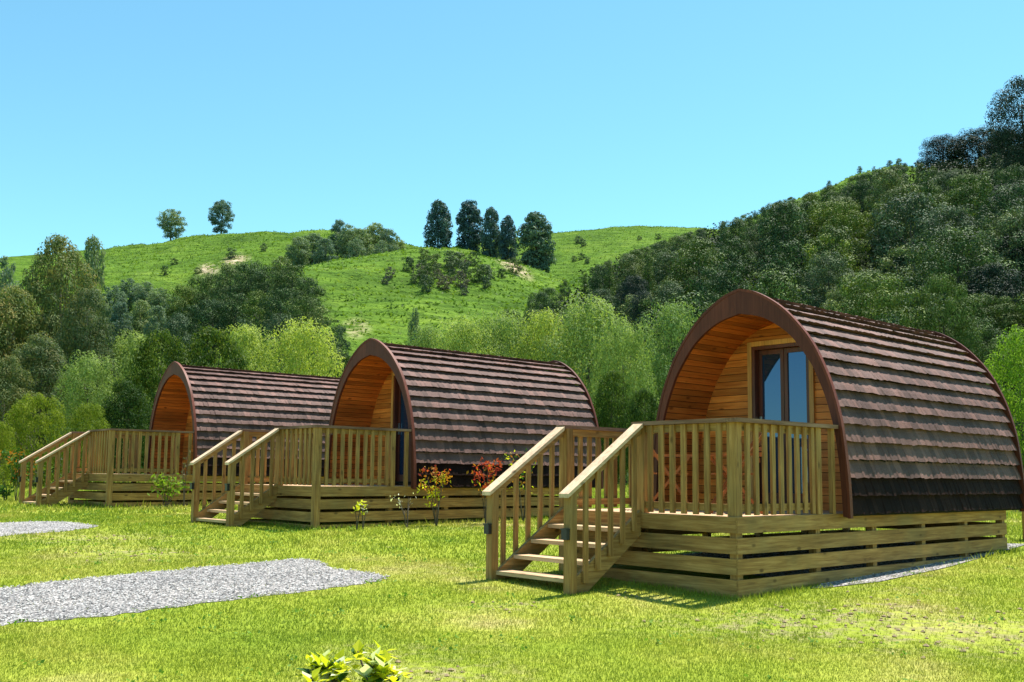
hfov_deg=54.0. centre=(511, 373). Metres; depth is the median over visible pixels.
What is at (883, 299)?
forest tree
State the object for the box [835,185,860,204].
forest tree
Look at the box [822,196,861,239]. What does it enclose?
forest tree
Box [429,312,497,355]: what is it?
willow
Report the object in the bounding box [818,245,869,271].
forest giant
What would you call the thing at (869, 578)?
gravel strip
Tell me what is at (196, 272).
hill shrub
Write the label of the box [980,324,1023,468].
lime tree
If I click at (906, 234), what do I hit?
forest tree
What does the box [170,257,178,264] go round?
hill shrub
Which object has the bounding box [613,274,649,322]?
tree
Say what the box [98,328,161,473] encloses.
willow
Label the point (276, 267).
gully tree
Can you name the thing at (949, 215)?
forest tree
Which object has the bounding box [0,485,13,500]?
weed
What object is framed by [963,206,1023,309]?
forest tree
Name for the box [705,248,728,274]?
forest tree
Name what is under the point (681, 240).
forest tree
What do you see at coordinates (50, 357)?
gum tree
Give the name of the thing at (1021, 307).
forest tree
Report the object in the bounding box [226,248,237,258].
hill shrub
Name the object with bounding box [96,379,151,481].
broadleaf tree
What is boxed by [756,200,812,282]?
forest tree
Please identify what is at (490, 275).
hill shrub
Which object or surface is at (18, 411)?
bush
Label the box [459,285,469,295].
hill shrub
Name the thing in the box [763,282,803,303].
forest tree
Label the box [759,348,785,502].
door
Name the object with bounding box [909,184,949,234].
forest tree
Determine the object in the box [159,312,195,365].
gully tree
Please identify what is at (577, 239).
hill shrub
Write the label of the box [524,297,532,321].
forest tree
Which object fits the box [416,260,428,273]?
hill shrub
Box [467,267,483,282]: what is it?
hill shrub
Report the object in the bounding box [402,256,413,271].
hill shrub
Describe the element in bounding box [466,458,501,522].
photinia shrub
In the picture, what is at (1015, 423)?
forest tree
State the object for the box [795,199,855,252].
forest tree
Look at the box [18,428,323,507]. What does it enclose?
timber deck
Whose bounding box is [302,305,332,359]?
gully tree
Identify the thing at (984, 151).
forest giant
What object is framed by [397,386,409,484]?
door
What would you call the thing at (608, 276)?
forest tree
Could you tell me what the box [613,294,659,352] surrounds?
forest tree
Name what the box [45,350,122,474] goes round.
willow
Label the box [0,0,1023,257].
sky
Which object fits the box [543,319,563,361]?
forest tree
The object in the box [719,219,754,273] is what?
forest tree
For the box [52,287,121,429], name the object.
gum tree
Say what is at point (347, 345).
gully tree
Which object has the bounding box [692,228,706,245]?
forest tree
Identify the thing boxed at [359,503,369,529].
sapling
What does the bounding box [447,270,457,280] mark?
hill shrub
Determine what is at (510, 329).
willow
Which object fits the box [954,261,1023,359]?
forest giant
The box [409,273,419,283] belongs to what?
hill shrub
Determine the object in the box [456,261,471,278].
hill shrub
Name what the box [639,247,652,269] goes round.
forest tree
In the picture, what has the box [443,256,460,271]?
hill shrub
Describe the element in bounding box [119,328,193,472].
broadleaf tree
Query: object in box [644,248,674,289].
forest tree
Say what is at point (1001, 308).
forest tree
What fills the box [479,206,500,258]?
conifer
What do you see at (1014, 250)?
forest giant
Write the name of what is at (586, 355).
forest tree
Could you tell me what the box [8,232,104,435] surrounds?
gum tree
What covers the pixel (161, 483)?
shrub
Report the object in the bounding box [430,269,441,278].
hill shrub
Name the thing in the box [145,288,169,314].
poplar
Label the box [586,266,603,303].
forest tree
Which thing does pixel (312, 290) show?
gully tree
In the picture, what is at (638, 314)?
tree
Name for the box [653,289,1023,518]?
cabin
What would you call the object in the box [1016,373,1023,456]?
lime tree
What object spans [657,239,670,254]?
forest tree
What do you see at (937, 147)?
forest giant
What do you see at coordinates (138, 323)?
poplar
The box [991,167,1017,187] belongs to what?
forest tree
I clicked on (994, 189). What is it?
forest giant
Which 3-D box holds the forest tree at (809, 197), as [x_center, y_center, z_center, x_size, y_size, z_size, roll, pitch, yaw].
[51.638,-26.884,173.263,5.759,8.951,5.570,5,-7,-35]
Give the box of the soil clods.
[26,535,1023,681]
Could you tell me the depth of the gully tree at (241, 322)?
98.81 m
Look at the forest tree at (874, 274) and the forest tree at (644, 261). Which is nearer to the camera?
the forest tree at (874, 274)
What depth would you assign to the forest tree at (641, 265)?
137.42 m
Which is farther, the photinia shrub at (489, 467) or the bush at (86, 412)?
the bush at (86, 412)
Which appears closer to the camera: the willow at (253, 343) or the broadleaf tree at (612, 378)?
the broadleaf tree at (612, 378)
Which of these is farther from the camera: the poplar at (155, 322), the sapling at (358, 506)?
the poplar at (155, 322)
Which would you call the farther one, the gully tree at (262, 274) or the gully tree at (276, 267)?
the gully tree at (262, 274)
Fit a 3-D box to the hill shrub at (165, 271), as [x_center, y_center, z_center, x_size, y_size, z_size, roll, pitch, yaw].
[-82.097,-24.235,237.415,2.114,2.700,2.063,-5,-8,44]
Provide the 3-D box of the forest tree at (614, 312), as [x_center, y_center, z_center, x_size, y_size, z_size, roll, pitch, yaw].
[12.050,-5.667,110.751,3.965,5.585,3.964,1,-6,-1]
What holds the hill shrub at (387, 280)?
on the hills
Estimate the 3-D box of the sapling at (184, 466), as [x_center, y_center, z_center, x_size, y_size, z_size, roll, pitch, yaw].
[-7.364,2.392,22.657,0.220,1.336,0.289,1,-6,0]
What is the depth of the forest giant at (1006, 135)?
154.42 m
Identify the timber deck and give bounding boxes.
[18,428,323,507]
[189,425,582,528]
[482,417,1007,598]
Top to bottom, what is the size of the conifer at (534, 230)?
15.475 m
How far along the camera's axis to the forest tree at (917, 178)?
166.63 m
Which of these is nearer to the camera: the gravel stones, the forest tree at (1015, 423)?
the gravel stones
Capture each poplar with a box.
[0,255,21,348]
[75,234,108,333]
[102,285,127,316]
[107,301,133,352]
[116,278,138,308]
[128,299,152,343]
[132,281,158,311]
[142,305,168,352]
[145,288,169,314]
[163,297,182,329]
[284,237,312,267]
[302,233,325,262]
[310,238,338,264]
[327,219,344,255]
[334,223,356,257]
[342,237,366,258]
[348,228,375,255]
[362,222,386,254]
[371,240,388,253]
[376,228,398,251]
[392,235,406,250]
[407,307,421,345]
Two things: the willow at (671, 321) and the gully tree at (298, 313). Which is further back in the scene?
the gully tree at (298, 313)
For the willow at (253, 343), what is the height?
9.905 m
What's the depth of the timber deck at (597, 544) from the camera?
10.89 m
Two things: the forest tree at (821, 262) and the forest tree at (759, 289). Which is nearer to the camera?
the forest tree at (759, 289)
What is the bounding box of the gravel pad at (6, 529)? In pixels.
[0,521,95,535]
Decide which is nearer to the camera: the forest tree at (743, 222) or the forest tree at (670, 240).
the forest tree at (670, 240)
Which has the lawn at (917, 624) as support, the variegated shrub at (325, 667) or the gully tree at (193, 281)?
the variegated shrub at (325, 667)
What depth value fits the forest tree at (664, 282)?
115.57 m
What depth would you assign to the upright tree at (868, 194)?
155.41 m
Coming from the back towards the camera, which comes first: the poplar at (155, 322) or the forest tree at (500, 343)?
the poplar at (155, 322)
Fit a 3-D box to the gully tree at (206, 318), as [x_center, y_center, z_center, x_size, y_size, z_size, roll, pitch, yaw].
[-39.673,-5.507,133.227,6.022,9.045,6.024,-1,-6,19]
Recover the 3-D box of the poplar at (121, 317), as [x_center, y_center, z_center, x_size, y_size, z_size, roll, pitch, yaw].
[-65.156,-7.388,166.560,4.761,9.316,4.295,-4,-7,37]
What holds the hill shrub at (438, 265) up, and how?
on the hills
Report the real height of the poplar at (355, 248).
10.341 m
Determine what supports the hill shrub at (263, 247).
on the hills
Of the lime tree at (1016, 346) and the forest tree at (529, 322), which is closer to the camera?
the lime tree at (1016, 346)
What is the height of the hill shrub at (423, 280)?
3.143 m
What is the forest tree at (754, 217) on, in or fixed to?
on the hills
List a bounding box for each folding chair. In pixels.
[653,449,692,510]
[710,432,762,513]
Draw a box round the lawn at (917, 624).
[0,486,1023,681]
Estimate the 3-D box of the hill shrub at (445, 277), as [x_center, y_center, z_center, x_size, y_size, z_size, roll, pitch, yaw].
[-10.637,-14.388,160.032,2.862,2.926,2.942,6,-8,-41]
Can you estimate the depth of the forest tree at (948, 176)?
159.54 m
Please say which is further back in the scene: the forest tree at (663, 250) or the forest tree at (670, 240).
the forest tree at (670, 240)
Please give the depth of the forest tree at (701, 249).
118.87 m
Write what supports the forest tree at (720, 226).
on the hills
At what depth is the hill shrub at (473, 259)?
182.25 m
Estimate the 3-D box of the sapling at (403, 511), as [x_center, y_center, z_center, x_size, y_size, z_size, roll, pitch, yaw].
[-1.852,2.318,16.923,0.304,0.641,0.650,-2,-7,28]
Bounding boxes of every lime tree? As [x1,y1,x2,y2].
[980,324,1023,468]
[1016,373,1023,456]
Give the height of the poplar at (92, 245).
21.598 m
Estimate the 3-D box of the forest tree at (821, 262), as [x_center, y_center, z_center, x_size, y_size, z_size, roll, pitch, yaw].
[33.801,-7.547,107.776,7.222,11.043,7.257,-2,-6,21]
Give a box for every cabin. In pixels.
[147,361,339,476]
[328,338,603,488]
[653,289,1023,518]
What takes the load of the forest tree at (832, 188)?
on the hills
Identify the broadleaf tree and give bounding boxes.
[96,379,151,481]
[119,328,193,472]
[156,209,187,239]
[179,325,249,369]
[208,199,234,233]
[334,355,350,377]
[593,369,634,481]
[624,387,658,470]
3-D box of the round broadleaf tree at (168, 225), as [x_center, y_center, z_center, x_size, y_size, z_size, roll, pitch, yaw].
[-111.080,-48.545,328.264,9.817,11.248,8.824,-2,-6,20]
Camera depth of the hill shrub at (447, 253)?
175.59 m
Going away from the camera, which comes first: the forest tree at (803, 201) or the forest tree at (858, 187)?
the forest tree at (858, 187)
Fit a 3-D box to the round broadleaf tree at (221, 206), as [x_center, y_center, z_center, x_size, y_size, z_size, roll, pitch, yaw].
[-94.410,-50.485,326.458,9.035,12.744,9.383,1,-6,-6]
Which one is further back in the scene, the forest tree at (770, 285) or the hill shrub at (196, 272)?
the hill shrub at (196, 272)
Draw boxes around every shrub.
[0,447,38,501]
[147,472,191,506]
[160,265,168,274]
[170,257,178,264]
[194,267,202,273]
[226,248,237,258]
[259,243,267,251]
[295,648,354,681]
[345,639,409,681]
[381,275,390,283]
[385,266,395,277]
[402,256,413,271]
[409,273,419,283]
[411,263,428,277]
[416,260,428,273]
[417,465,452,525]
[418,248,429,261]
[418,274,433,292]
[419,266,436,284]
[426,253,441,269]
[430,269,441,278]
[431,263,442,274]
[437,275,454,289]
[443,250,463,263]
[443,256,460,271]
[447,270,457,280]
[450,251,467,267]
[453,270,470,286]
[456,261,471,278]
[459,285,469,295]
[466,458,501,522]
[467,252,481,265]
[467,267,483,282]
[473,265,495,282]
[480,276,491,288]
[497,268,506,277]
[503,449,536,520]
[505,257,522,273]
[574,235,582,242]
[578,253,584,259]
[579,239,586,245]
[700,227,709,240]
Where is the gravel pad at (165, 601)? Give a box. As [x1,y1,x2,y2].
[0,558,389,625]
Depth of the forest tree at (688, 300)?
85.28 m
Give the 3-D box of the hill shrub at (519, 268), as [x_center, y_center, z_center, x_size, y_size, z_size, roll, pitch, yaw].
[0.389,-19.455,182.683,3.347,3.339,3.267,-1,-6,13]
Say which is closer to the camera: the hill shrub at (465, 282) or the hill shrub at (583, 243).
the hill shrub at (465, 282)
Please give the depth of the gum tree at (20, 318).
62.18 m
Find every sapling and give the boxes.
[180,451,190,505]
[351,500,366,529]
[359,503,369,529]
[391,493,415,527]
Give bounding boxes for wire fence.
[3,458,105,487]
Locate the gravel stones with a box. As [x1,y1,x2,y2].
[0,521,1021,622]
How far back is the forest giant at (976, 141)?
203.97 m
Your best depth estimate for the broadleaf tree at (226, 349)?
51.97 m
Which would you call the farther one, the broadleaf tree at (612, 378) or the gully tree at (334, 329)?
the gully tree at (334, 329)
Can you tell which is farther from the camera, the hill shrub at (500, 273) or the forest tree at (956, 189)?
the hill shrub at (500, 273)
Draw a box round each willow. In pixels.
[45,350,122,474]
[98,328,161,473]
[212,322,277,371]
[263,316,344,377]
[408,322,444,348]
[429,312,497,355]
[468,306,541,360]
[507,306,585,381]
[536,292,641,481]
[588,316,658,484]
[634,299,701,416]
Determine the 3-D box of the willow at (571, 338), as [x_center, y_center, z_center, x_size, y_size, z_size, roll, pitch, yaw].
[4.581,1.093,58.257,6.371,11.665,6.749,1,-6,-3]
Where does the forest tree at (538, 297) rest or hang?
on the hills
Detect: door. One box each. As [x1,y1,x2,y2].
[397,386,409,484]
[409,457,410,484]
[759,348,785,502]
[784,347,808,502]
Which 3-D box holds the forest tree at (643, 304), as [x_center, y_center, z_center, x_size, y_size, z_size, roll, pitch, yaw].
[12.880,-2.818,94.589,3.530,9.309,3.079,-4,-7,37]
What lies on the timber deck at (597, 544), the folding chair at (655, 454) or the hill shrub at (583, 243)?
the folding chair at (655, 454)
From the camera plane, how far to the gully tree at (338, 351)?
98.47 m
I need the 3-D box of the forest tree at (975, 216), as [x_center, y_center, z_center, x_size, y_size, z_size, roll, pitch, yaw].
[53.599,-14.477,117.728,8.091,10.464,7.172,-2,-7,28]
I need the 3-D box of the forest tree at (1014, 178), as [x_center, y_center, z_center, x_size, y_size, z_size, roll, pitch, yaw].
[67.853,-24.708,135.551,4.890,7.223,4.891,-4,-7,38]
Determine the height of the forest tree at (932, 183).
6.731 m
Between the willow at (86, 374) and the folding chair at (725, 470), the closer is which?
the folding chair at (725, 470)
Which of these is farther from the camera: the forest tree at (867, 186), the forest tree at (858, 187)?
the forest tree at (858, 187)
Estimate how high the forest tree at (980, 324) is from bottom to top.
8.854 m
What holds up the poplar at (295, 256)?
on the hills
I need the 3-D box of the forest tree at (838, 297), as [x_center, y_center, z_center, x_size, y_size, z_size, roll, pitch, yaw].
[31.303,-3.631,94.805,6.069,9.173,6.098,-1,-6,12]
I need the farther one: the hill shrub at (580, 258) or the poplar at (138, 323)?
the hill shrub at (580, 258)
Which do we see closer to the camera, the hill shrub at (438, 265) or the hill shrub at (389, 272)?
the hill shrub at (389, 272)
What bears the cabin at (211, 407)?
on the timber deck at (134, 489)
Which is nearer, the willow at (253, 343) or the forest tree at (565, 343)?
the willow at (253, 343)
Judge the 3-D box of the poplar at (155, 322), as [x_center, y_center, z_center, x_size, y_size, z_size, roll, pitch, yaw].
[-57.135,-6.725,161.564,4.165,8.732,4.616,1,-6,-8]
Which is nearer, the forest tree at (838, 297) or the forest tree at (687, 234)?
the forest tree at (838, 297)
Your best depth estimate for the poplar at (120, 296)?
191.86 m
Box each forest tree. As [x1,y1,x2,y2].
[492,309,528,347]
[494,319,506,355]
[519,308,547,344]
[521,306,535,353]
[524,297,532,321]
[526,291,554,318]
[537,287,562,317]
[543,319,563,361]
[546,323,587,368]
[558,280,569,307]
[573,328,616,382]
[581,270,587,293]
[585,289,615,313]
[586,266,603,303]
[589,263,608,293]
[600,260,617,309]
[602,260,614,273]
[605,297,628,331]
[613,253,643,299]
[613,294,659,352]
[618,257,645,286]
[624,249,644,276]
[629,250,645,266]
[633,298,661,371]
[634,290,708,400]
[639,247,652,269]
[642,251,655,296]
[642,253,667,283]
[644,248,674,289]
[650,251,691,297]
[650,278,685,308]
[651,242,659,254]
[653,241,672,251]
[654,281,689,315]
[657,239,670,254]
[664,236,729,311]
[666,237,678,248]
[671,234,690,267]
[679,232,695,251]
[687,266,721,323]
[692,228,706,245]
[704,259,752,302]
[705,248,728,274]
[709,237,757,294]
[717,221,728,243]
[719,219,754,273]
[724,225,747,250]
[738,215,748,231]
[742,223,772,261]
[744,213,753,226]
[745,267,813,316]
[746,210,760,243]
[751,283,766,294]
[754,239,823,300]
[755,206,771,229]
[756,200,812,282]
[763,202,781,229]
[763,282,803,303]
[769,201,793,265]
[778,199,825,257]
[793,251,856,318]
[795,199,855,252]
[798,192,819,217]
[800,192,824,224]
[802,223,859,286]
[802,233,861,307]
[812,191,850,227]
[819,186,831,202]
[819,287,875,318]
[820,270,928,346]
[821,200,870,264]
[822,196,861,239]
[827,195,856,227]
[828,184,840,199]
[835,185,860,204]
[844,175,866,200]
[844,269,900,316]
[853,172,876,214]
[858,203,897,251]
[860,171,889,212]
[863,168,909,227]
[864,191,954,289]
[864,245,920,315]
[871,184,929,246]
[873,174,906,211]
[876,288,954,335]
[880,314,905,325]
[889,165,908,184]
[893,224,1022,332]
[895,158,901,165]
[903,253,969,322]
[906,202,991,303]
[908,168,942,267]
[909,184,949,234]
[913,169,920,188]
[914,180,944,205]
[919,170,946,200]
[938,315,1009,389]
[940,207,999,280]
[941,171,959,200]
[941,173,992,234]
[942,174,984,219]
[942,293,1023,379]
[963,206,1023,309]
[966,180,1023,259]
[970,170,998,259]
[985,333,1023,434]
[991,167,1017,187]
[996,162,1023,202]
[1011,292,1023,324]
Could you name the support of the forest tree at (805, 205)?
on the hills
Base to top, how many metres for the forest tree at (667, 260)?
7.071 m
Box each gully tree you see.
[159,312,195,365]
[160,284,199,338]
[172,304,211,363]
[180,275,211,338]
[192,299,232,360]
[194,273,227,332]
[208,262,249,319]
[212,292,257,344]
[225,260,269,309]
[229,317,259,369]
[239,289,277,338]
[249,265,285,307]
[258,287,302,346]
[260,313,297,372]
[266,255,296,312]
[271,263,314,313]
[281,294,319,356]
[287,277,326,318]
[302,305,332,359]
[313,338,343,376]
[317,319,340,370]
[332,326,350,369]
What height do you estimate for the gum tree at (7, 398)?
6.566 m
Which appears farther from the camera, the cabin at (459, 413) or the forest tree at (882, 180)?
the forest tree at (882, 180)
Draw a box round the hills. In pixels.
[0,156,1023,478]
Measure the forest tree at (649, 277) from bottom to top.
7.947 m
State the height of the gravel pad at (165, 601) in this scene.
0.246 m
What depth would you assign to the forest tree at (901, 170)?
172.55 m
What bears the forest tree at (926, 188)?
on the hills
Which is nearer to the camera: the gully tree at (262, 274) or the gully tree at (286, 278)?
the gully tree at (286, 278)
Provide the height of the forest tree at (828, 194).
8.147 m
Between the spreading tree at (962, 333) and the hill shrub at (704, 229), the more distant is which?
the hill shrub at (704, 229)
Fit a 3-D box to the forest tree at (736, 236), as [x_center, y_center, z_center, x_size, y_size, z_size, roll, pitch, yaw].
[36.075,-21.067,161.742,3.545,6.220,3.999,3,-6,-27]
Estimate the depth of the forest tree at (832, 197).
157.10 m
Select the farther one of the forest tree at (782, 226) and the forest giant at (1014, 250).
the forest tree at (782, 226)
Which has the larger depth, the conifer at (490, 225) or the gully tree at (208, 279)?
the conifer at (490, 225)
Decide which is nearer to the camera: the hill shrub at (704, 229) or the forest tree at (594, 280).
the forest tree at (594, 280)
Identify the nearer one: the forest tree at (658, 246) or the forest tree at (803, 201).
the forest tree at (658, 246)
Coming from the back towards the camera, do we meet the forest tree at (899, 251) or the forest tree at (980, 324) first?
the forest tree at (899, 251)
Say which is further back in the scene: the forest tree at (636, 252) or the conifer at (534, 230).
the conifer at (534, 230)
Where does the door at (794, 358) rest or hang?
in the cabin at (922, 430)
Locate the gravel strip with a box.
[684,541,1023,587]
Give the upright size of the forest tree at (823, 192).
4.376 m
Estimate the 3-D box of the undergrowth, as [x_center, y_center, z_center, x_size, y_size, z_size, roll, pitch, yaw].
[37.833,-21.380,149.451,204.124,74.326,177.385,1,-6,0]
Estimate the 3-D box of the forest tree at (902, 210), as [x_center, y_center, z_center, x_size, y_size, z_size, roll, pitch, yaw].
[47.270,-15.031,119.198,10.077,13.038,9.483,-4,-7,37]
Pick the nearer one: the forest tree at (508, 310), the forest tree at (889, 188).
the forest tree at (508, 310)
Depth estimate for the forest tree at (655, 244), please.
168.17 m
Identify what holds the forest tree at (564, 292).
on the hills
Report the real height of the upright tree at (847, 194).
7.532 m
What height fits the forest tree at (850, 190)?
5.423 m
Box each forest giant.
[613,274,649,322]
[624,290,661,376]
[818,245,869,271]
[862,231,909,243]
[916,133,972,169]
[939,124,1015,167]
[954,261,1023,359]
[962,182,1023,222]
[975,130,1022,158]
[979,224,1023,297]
[984,75,1023,179]
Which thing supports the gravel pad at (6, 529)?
on the lawn at (917, 624)
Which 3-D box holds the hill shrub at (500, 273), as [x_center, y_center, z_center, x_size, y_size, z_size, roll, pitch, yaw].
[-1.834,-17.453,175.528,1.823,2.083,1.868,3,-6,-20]
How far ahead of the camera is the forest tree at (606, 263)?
155.32 m
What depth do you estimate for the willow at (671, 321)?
55.96 m
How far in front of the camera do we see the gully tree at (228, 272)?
161.23 m
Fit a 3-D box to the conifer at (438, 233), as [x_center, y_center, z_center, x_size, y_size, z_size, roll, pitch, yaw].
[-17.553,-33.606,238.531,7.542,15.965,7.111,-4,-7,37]
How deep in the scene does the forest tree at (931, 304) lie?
86.33 m
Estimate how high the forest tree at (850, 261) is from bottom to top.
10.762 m
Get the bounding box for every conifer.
[422,199,452,248]
[455,199,484,253]
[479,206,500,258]
[497,215,518,260]
[515,211,556,272]
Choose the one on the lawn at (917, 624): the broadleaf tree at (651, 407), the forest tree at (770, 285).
the broadleaf tree at (651, 407)
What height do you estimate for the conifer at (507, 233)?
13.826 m
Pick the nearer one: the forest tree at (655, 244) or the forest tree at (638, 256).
the forest tree at (638, 256)
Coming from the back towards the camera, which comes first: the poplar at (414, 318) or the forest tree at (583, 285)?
the forest tree at (583, 285)
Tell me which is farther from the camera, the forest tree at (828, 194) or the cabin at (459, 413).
the forest tree at (828, 194)
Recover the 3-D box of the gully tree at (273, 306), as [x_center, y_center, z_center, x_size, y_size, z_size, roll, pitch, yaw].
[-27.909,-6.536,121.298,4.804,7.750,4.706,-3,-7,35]
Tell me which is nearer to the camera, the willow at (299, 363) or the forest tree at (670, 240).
the willow at (299, 363)
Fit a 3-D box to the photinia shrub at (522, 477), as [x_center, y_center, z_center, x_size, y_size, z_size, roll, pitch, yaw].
[0.166,2.090,18.736,0.678,1.428,0.588,3,-6,-27]
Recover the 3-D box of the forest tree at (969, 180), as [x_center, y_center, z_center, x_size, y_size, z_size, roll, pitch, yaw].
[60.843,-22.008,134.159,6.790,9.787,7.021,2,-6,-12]
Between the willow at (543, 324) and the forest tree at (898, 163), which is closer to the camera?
the willow at (543, 324)
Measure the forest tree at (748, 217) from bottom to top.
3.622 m
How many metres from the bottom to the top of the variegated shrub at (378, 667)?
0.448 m
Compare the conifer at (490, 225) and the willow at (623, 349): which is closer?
the willow at (623, 349)
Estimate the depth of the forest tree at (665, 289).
109.24 m
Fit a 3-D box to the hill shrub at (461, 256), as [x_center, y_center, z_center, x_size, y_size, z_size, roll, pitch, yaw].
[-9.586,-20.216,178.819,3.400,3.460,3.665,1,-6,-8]
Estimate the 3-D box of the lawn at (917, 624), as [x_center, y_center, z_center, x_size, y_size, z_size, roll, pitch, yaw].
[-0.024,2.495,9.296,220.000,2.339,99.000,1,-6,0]
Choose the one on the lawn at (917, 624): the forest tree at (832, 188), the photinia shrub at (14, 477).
the photinia shrub at (14, 477)
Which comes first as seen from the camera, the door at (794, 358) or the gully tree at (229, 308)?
the door at (794, 358)
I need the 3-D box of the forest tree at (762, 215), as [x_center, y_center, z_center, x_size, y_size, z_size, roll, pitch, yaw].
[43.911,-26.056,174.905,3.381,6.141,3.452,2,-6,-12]
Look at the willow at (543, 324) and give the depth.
60.12 m
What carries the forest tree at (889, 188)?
on the hills
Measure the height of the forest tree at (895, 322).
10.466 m
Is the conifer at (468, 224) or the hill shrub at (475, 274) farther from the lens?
the conifer at (468, 224)
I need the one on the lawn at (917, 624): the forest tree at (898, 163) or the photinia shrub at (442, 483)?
the photinia shrub at (442, 483)
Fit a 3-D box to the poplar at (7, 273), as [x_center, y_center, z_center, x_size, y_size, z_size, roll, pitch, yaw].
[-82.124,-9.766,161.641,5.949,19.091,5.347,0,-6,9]
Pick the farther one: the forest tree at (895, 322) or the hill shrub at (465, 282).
the hill shrub at (465, 282)
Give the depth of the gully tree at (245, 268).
156.00 m
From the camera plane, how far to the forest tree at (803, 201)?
184.31 m
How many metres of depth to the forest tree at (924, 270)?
100.90 m
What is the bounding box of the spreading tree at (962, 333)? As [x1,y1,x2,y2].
[906,272,987,363]
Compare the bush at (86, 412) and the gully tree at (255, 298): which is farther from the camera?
the gully tree at (255, 298)
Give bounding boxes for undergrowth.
[9,147,1023,481]
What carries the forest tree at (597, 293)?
on the hills
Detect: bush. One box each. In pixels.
[0,392,68,487]
[0,421,18,488]
[60,402,110,481]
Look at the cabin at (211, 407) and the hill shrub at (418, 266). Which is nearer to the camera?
the cabin at (211, 407)
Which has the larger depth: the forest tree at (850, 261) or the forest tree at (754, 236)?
the forest tree at (754, 236)
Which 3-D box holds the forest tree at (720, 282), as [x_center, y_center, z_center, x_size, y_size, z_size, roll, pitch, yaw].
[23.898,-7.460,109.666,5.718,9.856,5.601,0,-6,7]
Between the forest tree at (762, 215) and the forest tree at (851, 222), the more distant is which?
the forest tree at (762, 215)
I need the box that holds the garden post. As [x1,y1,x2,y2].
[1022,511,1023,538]
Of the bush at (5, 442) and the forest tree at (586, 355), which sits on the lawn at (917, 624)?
the bush at (5, 442)
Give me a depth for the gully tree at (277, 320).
100.53 m
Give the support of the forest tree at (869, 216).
on the hills
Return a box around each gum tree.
[0,283,53,446]
[0,355,38,476]
[1,333,79,473]
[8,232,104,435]
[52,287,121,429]
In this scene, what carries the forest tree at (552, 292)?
on the hills
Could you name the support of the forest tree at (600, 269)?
on the hills
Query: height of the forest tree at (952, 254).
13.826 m
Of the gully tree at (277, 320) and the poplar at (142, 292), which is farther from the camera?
the poplar at (142, 292)
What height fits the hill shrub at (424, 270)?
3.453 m
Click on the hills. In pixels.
(380, 262)
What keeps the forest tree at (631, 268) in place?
on the hills
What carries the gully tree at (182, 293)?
on the hills
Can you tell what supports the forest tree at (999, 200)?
on the hills
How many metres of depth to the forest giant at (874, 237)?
142.31 m
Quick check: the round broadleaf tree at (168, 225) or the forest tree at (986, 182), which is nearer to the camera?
the forest tree at (986, 182)
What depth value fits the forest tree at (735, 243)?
128.17 m
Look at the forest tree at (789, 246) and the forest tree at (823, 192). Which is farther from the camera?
the forest tree at (823, 192)
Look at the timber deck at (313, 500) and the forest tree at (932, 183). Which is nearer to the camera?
the timber deck at (313, 500)
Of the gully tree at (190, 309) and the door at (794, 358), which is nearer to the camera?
the door at (794, 358)
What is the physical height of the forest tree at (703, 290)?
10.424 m
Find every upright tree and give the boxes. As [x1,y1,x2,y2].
[841,185,849,199]
[863,190,875,225]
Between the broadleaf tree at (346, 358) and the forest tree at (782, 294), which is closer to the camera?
the broadleaf tree at (346, 358)
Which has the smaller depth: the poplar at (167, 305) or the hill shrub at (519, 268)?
the poplar at (167, 305)
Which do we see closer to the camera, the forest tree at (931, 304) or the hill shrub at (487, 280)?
the forest tree at (931, 304)
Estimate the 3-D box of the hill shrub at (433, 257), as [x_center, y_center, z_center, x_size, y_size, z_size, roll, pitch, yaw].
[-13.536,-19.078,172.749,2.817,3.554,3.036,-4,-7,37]
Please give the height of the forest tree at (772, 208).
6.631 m
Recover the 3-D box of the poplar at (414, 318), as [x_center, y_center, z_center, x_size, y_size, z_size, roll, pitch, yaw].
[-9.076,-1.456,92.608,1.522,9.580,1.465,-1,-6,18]
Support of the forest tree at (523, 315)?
on the hills

